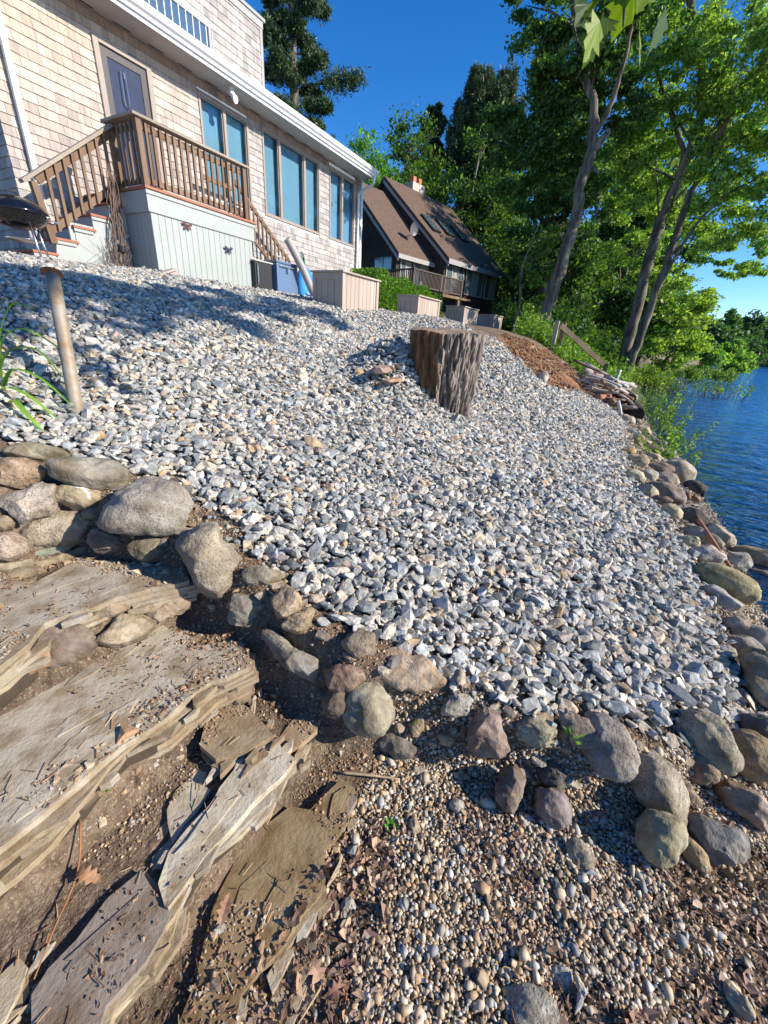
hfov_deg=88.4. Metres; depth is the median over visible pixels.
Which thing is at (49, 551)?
boulder
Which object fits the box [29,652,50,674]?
boulder
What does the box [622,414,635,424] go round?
boulder
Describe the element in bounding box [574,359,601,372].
driftwood stick
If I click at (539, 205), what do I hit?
forest tree
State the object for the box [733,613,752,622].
shore stone
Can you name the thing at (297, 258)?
grey tube
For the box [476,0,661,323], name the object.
leaning tree
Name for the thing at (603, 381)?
driftwood stick
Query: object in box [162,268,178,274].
board stack
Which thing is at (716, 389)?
water shrub
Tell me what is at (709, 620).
shore stone
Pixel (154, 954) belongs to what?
stone slab
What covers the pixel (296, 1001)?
stone slab
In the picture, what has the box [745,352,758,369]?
lake shrub
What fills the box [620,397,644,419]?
driftwood log
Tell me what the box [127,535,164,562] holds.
boulder
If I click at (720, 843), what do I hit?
boulder
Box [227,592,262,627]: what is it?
boulder
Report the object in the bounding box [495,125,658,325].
forest tree
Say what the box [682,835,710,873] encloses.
cobble
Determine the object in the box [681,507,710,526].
boulder
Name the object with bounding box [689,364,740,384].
water shrub
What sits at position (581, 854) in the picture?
cobble
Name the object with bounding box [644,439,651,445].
boulder
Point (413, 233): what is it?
dark house
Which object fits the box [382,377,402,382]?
bark slab
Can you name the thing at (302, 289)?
blue kayak
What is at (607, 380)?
driftwood stick
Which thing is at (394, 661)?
border stone
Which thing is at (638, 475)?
boulder
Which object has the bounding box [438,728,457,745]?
cobble
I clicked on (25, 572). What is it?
boulder
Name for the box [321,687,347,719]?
boulder
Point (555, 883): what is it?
cobble
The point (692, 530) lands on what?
boulder
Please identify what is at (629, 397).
driftwood stick
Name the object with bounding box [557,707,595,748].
boulder
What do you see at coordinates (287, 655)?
boulder
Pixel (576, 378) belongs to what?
driftwood stick
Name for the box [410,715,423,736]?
cobble
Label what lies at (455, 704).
cobble
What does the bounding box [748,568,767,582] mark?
boulder
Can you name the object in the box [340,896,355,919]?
stone
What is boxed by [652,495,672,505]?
boulder
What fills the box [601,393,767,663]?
shore gravel
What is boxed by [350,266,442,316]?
hedge
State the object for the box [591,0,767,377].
twin trunk tree
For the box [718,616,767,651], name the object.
boulder
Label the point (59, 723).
stone slab
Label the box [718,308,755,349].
tree
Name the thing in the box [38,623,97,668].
boulder
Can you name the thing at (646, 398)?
shore plant
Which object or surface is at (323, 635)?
border stone
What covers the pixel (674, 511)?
boulder
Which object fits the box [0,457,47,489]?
boulder
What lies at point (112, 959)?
leaf crumbs
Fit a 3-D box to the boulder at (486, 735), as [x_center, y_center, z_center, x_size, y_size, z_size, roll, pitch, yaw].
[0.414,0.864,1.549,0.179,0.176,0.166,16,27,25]
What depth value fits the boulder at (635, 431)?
7.82 m
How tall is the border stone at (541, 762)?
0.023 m
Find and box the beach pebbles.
[239,552,767,1023]
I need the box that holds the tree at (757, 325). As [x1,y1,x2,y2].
[738,309,767,366]
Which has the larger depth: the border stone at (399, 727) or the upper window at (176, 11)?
the upper window at (176, 11)
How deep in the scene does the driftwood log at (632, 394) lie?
9.83 m
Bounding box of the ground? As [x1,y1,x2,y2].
[0,282,767,1023]
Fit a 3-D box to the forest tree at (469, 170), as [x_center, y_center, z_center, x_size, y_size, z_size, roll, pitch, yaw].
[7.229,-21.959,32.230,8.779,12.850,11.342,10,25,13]
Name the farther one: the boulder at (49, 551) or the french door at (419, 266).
the french door at (419, 266)
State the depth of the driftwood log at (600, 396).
9.46 m
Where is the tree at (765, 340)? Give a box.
[755,315,767,366]
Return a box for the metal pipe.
[40,266,83,416]
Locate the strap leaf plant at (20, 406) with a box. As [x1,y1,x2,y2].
[0,303,76,431]
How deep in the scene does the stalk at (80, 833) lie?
1.03 m
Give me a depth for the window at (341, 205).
12.96 m
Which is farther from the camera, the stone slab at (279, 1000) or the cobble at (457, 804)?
the cobble at (457, 804)
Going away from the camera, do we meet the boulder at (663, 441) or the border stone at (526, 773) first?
the border stone at (526, 773)
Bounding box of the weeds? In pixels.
[511,303,634,390]
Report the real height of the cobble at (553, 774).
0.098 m
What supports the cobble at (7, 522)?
on the ground
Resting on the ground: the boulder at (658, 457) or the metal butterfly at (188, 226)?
the boulder at (658, 457)
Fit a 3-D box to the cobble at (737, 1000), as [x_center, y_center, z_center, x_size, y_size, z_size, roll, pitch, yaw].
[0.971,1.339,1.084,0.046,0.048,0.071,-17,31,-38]
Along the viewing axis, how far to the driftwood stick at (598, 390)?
9.83 m
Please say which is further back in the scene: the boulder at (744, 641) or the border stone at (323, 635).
the boulder at (744, 641)
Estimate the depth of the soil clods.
8.72 m
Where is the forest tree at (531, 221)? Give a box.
[489,112,569,312]
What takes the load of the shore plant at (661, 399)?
on the ground
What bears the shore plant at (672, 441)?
on the ground
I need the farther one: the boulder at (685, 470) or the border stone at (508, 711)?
the boulder at (685, 470)
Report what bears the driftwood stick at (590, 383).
on the ground
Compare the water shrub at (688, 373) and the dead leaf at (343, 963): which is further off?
the water shrub at (688, 373)
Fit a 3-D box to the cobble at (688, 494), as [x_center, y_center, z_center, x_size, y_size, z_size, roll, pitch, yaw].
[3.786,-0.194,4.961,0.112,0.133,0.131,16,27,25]
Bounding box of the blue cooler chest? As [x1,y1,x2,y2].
[262,256,297,293]
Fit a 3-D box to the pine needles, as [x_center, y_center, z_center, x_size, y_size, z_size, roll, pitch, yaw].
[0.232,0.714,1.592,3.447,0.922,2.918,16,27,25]
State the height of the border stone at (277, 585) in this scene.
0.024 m
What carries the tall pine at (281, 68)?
on the ground
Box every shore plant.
[632,379,666,408]
[637,375,697,424]
[637,434,703,466]
[641,388,696,438]
[641,425,696,455]
[664,416,718,450]
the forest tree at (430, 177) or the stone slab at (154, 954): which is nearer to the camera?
the stone slab at (154, 954)
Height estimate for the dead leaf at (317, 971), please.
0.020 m
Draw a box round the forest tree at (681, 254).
[605,186,740,366]
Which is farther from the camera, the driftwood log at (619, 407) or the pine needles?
the driftwood log at (619, 407)
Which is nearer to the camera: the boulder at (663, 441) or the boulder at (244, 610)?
the boulder at (244, 610)
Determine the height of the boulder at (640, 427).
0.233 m
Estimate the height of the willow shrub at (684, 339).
6.495 m
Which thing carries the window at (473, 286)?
in the dark house at (413, 233)
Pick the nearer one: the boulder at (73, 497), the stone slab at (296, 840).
the stone slab at (296, 840)
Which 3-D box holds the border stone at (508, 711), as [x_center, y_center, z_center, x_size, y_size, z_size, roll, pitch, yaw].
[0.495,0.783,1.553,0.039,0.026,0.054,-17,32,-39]
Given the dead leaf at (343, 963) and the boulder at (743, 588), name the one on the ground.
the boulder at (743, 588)
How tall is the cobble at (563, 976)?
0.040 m
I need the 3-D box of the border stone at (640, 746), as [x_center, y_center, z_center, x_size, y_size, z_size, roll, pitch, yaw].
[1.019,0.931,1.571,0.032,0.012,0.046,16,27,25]
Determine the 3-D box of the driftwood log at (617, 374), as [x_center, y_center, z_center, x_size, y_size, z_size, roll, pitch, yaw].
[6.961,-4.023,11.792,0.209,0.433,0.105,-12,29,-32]
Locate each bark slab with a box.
[370,365,392,373]
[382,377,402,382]
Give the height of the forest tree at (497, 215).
12.234 m
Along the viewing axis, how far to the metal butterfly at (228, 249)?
7.90 m
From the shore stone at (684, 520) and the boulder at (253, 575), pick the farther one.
the shore stone at (684, 520)
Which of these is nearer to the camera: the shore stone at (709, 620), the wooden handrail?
the shore stone at (709, 620)
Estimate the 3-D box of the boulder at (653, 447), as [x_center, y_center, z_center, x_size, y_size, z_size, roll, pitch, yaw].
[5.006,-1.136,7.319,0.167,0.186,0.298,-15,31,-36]
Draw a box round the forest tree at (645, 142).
[582,118,683,264]
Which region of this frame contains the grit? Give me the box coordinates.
[0,474,761,1023]
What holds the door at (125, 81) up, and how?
in the shingled house at (72, 72)
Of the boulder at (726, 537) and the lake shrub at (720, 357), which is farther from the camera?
the lake shrub at (720, 357)
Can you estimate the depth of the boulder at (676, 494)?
4.56 m
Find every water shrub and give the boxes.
[650,374,685,397]
[663,375,756,405]
[673,365,711,385]
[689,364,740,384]
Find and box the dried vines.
[82,160,134,266]
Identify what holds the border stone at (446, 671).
on the ground
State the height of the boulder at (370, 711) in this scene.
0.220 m
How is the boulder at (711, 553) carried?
on the ground
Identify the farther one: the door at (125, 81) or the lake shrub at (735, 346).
the lake shrub at (735, 346)
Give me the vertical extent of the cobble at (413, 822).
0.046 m
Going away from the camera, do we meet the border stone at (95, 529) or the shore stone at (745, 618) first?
the border stone at (95, 529)
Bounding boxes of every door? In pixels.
[90,31,166,191]
[400,258,411,276]
[413,262,427,284]
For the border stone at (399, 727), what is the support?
on the ground
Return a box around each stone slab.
[0,560,200,710]
[0,625,258,899]
[0,941,55,1023]
[31,866,190,1023]
[150,763,216,871]
[157,734,310,930]
[177,777,358,1023]
[196,701,284,784]
[243,969,297,1023]
[271,932,330,1023]
[280,711,320,769]
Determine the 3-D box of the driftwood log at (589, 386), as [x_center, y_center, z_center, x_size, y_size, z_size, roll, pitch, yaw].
[5.201,-3.296,10.116,0.187,0.336,0.865,10,25,13]
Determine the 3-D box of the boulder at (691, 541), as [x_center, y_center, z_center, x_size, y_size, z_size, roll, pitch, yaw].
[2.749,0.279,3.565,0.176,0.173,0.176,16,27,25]
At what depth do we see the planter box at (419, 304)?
10.31 m
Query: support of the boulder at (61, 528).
on the boulder at (49, 551)
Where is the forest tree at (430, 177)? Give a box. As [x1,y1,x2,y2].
[380,96,470,204]
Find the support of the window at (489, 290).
in the dark house at (413, 233)
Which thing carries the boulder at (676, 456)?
on the ground
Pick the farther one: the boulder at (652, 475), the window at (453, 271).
the window at (453, 271)
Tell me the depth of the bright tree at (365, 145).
24.86 m
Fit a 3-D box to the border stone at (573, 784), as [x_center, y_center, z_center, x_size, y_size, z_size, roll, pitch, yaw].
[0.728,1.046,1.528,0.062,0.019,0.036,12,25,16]
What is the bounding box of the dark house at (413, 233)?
[361,176,506,317]
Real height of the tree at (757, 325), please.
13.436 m
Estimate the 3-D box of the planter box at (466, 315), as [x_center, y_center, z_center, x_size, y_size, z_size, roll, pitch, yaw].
[2.688,-6.685,13.713,0.710,0.730,1.520,16,27,25]
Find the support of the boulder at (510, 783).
on the ground
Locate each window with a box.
[143,0,213,50]
[196,88,252,210]
[260,124,320,234]
[329,165,355,247]
[374,255,392,271]
[444,260,464,291]
[463,269,483,297]
[482,275,496,300]
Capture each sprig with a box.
[384,817,397,831]
[563,726,584,744]
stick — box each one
[340,771,399,779]
[570,375,603,385]
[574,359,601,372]
[575,379,595,386]
[581,376,616,389]
[582,383,618,393]
[584,373,621,387]
[591,389,624,400]
[600,378,613,391]
[604,400,634,408]
[615,389,633,400]
[616,387,628,394]
[617,393,636,409]
[696,519,732,567]
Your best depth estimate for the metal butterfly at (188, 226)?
7.10 m
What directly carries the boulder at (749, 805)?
on the ground
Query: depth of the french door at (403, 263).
21.54 m
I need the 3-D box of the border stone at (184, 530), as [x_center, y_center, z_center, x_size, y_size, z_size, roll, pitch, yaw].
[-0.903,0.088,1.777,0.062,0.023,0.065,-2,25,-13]
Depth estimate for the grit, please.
1.34 m
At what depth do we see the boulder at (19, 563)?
1.66 m
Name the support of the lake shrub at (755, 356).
in the water
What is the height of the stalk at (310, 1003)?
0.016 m
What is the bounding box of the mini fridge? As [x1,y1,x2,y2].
[250,259,272,289]
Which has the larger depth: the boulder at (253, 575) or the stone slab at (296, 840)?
the boulder at (253, 575)
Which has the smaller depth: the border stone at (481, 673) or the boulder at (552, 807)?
the boulder at (552, 807)
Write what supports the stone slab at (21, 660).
on the ground
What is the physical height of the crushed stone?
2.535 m
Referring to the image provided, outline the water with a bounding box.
[641,366,767,626]
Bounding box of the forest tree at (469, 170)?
[448,142,527,309]
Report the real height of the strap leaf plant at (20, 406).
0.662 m
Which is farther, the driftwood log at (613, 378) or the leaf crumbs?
the driftwood log at (613, 378)
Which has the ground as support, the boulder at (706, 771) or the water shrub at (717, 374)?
the boulder at (706, 771)
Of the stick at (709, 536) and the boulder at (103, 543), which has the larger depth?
the stick at (709, 536)
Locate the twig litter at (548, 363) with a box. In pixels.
[493,333,600,393]
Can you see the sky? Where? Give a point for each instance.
(426, 49)
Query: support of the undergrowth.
on the ground
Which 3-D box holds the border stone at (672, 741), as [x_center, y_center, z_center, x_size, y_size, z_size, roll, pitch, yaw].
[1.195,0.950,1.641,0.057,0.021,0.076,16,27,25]
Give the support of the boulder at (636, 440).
on the ground
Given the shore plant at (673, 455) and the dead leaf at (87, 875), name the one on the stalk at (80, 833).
the dead leaf at (87, 875)
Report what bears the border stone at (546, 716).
on the ground
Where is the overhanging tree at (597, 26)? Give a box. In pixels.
[572,0,667,68]
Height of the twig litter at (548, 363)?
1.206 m
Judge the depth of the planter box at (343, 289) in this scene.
7.65 m
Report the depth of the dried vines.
6.64 m
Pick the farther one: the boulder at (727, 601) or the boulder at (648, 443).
the boulder at (648, 443)
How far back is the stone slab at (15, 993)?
0.90 m
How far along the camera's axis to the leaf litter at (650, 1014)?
1.19 m
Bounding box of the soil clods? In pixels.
[499,333,590,394]
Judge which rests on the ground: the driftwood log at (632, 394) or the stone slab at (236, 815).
the stone slab at (236, 815)
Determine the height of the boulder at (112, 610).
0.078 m
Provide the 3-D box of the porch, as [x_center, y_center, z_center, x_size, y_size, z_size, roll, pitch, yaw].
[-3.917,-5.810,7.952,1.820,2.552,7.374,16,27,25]
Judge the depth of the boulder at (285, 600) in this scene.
1.58 m
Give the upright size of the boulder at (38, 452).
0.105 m
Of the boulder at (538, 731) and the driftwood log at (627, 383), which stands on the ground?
the boulder at (538, 731)
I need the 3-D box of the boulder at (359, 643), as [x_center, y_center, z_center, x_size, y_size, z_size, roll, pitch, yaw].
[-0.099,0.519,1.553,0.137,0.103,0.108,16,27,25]
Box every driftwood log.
[582,368,636,388]
[583,376,592,389]
[585,362,628,387]
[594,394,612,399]
[611,380,634,386]
[615,370,621,378]
[617,400,622,414]
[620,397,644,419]
[623,387,635,401]
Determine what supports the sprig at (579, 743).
on the boulder at (574, 722)
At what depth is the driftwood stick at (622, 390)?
9.75 m
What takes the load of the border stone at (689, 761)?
on the ground
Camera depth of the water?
12.38 m
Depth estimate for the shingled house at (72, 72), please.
7.93 m
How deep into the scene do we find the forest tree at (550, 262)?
20.62 m
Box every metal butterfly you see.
[182,221,191,229]
[225,246,232,253]
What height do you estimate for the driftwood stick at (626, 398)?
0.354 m
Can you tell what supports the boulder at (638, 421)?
on the ground
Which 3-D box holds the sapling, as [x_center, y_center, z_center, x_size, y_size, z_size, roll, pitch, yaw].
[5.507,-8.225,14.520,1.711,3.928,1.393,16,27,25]
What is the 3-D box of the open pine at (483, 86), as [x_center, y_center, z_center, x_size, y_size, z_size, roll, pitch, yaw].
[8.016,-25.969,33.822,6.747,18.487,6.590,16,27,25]
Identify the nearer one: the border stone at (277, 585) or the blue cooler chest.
the border stone at (277, 585)
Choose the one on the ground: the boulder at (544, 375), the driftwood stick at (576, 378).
the boulder at (544, 375)
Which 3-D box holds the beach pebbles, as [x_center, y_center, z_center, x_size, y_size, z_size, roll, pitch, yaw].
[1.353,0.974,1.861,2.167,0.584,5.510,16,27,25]
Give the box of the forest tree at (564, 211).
[499,63,610,295]
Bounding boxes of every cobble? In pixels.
[0,515,16,530]
[81,507,98,519]
[408,815,420,835]
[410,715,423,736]
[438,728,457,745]
[441,689,473,717]
[449,799,464,813]
[538,760,567,789]
[552,877,562,888]
[552,964,573,994]
[566,837,595,873]
[574,971,588,1015]
[682,779,702,807]
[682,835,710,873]
[685,492,691,500]
[691,495,700,502]
[722,980,755,1022]
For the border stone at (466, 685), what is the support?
on the ground
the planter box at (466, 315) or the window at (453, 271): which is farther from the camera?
the window at (453, 271)
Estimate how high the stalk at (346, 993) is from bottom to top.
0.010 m
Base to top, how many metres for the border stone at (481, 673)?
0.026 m
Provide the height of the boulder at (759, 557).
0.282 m
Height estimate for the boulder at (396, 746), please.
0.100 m
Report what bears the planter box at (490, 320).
on the ground
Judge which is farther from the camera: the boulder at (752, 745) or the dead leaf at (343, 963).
the boulder at (752, 745)
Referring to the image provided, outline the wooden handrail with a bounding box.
[549,321,608,372]
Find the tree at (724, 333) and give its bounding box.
[687,321,743,357]
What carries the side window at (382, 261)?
in the dark house at (413, 233)
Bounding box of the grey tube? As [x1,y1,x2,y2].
[284,237,312,295]
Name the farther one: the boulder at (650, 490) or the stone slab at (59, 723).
the boulder at (650, 490)
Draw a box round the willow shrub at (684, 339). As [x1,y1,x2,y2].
[606,265,725,375]
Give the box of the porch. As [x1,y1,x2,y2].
[0,110,290,286]
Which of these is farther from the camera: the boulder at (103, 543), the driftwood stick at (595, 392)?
the driftwood stick at (595, 392)
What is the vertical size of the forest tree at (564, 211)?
14.271 m
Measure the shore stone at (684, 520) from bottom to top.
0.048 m
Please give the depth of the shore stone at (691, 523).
4.07 m
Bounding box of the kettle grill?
[0,189,58,256]
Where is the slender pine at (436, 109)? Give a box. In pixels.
[416,101,447,204]
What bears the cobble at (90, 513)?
on the ground
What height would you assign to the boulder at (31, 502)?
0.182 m
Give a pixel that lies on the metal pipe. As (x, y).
(52, 275)
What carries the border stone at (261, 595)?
on the ground
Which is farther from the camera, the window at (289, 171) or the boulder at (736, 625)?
the window at (289, 171)
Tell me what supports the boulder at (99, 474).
on the ground
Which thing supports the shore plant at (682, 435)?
on the ground
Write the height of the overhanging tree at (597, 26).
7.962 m
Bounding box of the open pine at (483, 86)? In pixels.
[443,61,527,179]
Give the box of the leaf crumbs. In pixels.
[2,546,427,1023]
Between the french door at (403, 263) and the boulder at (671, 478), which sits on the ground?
the boulder at (671, 478)
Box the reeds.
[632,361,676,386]
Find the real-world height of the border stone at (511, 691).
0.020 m
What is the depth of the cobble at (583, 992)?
1.05 m
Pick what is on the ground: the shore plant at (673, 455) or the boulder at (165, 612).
the shore plant at (673, 455)
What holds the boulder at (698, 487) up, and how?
on the ground
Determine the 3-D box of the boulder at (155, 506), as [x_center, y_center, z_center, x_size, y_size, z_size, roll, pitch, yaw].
[-1.050,-0.008,1.758,0.259,0.283,0.377,44,46,55]
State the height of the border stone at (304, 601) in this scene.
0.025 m
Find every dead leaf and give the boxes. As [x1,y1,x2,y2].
[75,865,100,884]
[216,893,232,928]
[307,958,326,989]
[325,978,349,1000]
[339,956,357,972]
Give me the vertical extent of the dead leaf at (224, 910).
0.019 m
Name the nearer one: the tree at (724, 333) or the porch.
the porch
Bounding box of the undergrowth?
[491,292,625,368]
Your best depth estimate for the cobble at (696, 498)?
4.98 m
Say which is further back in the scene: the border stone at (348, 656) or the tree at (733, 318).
the tree at (733, 318)
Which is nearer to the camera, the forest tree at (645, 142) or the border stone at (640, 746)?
the border stone at (640, 746)
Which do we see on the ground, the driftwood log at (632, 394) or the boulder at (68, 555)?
the boulder at (68, 555)
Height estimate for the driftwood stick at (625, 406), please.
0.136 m
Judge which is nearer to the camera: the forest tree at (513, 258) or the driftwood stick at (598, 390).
the driftwood stick at (598, 390)
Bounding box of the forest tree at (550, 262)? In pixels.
[495,221,602,319]
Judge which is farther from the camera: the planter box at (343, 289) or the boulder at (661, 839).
the planter box at (343, 289)
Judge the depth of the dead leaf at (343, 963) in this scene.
1.07 m
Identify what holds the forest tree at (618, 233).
on the ground
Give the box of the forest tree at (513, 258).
[492,220,532,313]
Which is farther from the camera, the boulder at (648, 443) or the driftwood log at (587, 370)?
the driftwood log at (587, 370)
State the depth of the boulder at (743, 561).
3.55 m
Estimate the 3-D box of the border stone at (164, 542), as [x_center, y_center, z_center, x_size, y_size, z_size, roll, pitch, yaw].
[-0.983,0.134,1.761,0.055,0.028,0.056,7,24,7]
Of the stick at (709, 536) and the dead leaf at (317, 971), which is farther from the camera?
the stick at (709, 536)
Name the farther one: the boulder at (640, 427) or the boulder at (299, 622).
the boulder at (640, 427)
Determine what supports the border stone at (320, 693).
on the ground
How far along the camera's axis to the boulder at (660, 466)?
5.63 m
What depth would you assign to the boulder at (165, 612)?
1.66 m
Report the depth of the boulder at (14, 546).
1.62 m
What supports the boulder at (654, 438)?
on the ground
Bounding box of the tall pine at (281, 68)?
[258,0,370,138]
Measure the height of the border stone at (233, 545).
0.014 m
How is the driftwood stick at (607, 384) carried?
on the driftwood stick at (576, 378)
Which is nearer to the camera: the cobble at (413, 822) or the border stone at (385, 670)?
the cobble at (413, 822)
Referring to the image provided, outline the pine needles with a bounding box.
[0,560,767,1023]
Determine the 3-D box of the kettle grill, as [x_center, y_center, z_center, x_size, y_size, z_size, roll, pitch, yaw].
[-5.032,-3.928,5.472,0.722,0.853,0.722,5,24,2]
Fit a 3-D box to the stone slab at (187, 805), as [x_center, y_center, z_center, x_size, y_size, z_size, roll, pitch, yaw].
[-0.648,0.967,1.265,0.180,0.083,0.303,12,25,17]
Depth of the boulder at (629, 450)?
5.91 m
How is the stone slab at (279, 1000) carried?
on the ground
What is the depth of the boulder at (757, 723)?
1.90 m
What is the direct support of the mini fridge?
on the crushed stone
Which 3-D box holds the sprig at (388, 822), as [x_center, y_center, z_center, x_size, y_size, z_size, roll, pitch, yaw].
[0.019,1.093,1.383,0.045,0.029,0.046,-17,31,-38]
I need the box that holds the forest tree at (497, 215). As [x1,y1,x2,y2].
[437,123,531,301]
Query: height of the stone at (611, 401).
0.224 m
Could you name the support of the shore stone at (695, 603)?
on the ground
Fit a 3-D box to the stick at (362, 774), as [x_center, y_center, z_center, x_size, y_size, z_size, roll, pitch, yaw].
[-0.052,1.002,1.498,0.226,0.026,0.013,4,24,1]
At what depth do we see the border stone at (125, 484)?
1.89 m
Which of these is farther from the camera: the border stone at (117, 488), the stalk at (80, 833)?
the border stone at (117, 488)
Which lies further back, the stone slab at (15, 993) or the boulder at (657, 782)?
the boulder at (657, 782)
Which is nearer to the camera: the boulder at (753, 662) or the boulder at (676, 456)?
the boulder at (753, 662)
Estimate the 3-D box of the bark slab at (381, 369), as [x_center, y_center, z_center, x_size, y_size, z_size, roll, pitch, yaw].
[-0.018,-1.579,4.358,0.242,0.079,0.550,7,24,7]
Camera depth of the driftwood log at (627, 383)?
10.55 m
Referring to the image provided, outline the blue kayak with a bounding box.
[298,267,311,296]
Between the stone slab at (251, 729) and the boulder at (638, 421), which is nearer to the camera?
the stone slab at (251, 729)
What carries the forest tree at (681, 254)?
on the ground
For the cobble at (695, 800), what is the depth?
1.52 m
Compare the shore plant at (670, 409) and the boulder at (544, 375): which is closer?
the boulder at (544, 375)
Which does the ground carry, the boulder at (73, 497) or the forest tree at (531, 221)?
the forest tree at (531, 221)
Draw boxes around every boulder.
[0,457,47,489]
[0,481,60,526]
[0,531,29,561]
[0,559,34,570]
[0,567,47,579]
[2,442,68,461]
[19,510,90,549]
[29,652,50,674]
[36,540,83,556]
[36,546,85,566]
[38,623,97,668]
[45,456,130,490]
[55,483,100,510]
[86,531,122,554]
[95,613,156,647]
[97,476,193,536]
[98,603,131,617]
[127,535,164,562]
[144,598,191,628]
[175,522,239,598]
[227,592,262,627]
[241,565,282,585]
[261,628,320,682]
[270,584,302,619]
[280,607,314,633]
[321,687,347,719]
[324,662,365,692]
[340,628,375,658]
[343,682,395,738]
[377,732,417,759]
[381,647,446,693]
[467,705,509,759]
[495,764,525,814]
[505,983,559,1023]
[515,713,557,748]
[533,786,572,829]
[538,371,548,381]
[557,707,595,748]
[581,711,640,781]
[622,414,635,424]
[622,446,636,453]
[626,428,640,435]
[626,469,645,483]
[627,453,649,465]
[631,749,689,825]
[632,435,644,446]
[634,808,688,868]
[635,418,641,424]
[637,425,651,434]
[637,483,658,497]
[643,470,658,480]
[644,435,658,442]
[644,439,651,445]
[645,452,663,460]
[645,481,686,504]
[647,445,664,453]
[648,461,674,472]
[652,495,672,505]
[656,472,679,485]
[657,440,667,447]
[661,449,678,459]
[661,503,682,519]
[665,459,696,482]
[678,707,743,775]
[679,525,725,549]
[680,535,700,546]
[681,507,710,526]
[683,480,707,495]
[686,812,750,867]
[690,753,720,784]
[691,545,727,563]
[693,562,761,604]
[701,584,744,613]
[707,523,736,549]
[713,779,767,833]
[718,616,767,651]
[727,551,752,570]
[727,635,765,655]
[730,545,767,569]
[731,728,767,786]
[737,713,767,738]
[738,646,767,707]
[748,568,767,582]
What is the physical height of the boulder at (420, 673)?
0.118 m
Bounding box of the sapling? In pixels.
[509,222,559,330]
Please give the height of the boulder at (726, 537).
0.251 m
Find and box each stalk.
[33,820,81,979]
[297,977,326,1023]
[341,973,348,1018]
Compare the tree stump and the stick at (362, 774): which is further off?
the tree stump
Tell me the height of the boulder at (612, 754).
0.191 m
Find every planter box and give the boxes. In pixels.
[310,270,380,309]
[397,294,441,317]
[445,305,478,324]
[477,314,503,328]
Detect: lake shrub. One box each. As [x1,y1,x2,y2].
[697,344,735,368]
[714,338,753,372]
[741,350,758,366]
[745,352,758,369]
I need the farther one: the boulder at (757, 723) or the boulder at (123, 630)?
the boulder at (757, 723)
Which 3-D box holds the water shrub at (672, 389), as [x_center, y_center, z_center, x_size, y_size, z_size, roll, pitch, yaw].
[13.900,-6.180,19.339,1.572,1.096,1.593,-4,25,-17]
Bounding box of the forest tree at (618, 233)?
[581,159,700,356]
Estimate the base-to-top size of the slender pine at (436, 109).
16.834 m
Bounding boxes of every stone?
[0,251,767,747]
[89,528,101,532]
[109,485,124,490]
[118,482,129,485]
[158,538,169,545]
[175,527,190,535]
[230,543,241,547]
[254,591,266,599]
[268,580,284,589]
[301,598,307,605]
[315,629,330,640]
[317,691,322,699]
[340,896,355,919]
[343,651,356,661]
[376,665,392,676]
[386,654,401,668]
[394,723,406,732]
[441,667,451,676]
[458,681,470,687]
[477,670,486,676]
[502,705,515,717]
[505,686,513,693]
[518,766,532,777]
[531,756,546,767]
[539,711,553,721]
[566,779,580,788]
[607,397,616,405]
[636,722,647,733]
[636,741,644,750]
[664,732,679,747]
[680,518,688,522]
[682,522,696,525]
[684,758,694,765]
[686,598,698,605]
[695,613,716,625]
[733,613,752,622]
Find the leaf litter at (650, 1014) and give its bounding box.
[240,557,767,1023]
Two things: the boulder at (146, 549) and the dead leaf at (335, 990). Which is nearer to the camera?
the dead leaf at (335, 990)
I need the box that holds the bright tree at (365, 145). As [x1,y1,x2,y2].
[345,123,410,187]
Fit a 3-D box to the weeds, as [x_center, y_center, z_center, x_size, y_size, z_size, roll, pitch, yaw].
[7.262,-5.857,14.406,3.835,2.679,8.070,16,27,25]
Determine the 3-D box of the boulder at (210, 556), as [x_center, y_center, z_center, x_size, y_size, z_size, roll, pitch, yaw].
[-0.758,0.220,1.730,0.236,0.367,0.316,-14,30,-34]
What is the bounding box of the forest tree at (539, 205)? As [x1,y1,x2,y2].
[492,126,609,298]
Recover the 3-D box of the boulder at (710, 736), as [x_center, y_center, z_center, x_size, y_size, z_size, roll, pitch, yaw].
[1.384,0.971,1.686,0.227,0.206,0.223,16,27,25]
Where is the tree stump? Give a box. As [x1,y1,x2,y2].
[410,327,486,416]
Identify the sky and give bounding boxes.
[244,0,767,345]
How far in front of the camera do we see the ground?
1.37 m
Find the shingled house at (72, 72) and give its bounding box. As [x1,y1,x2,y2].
[0,0,378,272]
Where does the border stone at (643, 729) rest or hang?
on the ground
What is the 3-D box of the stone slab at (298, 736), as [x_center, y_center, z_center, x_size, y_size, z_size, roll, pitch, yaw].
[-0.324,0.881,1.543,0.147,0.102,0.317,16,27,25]
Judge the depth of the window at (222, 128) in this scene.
9.12 m
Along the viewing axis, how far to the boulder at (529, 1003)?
1.02 m
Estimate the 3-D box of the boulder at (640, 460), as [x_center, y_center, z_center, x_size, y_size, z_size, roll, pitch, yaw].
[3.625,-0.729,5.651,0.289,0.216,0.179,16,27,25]

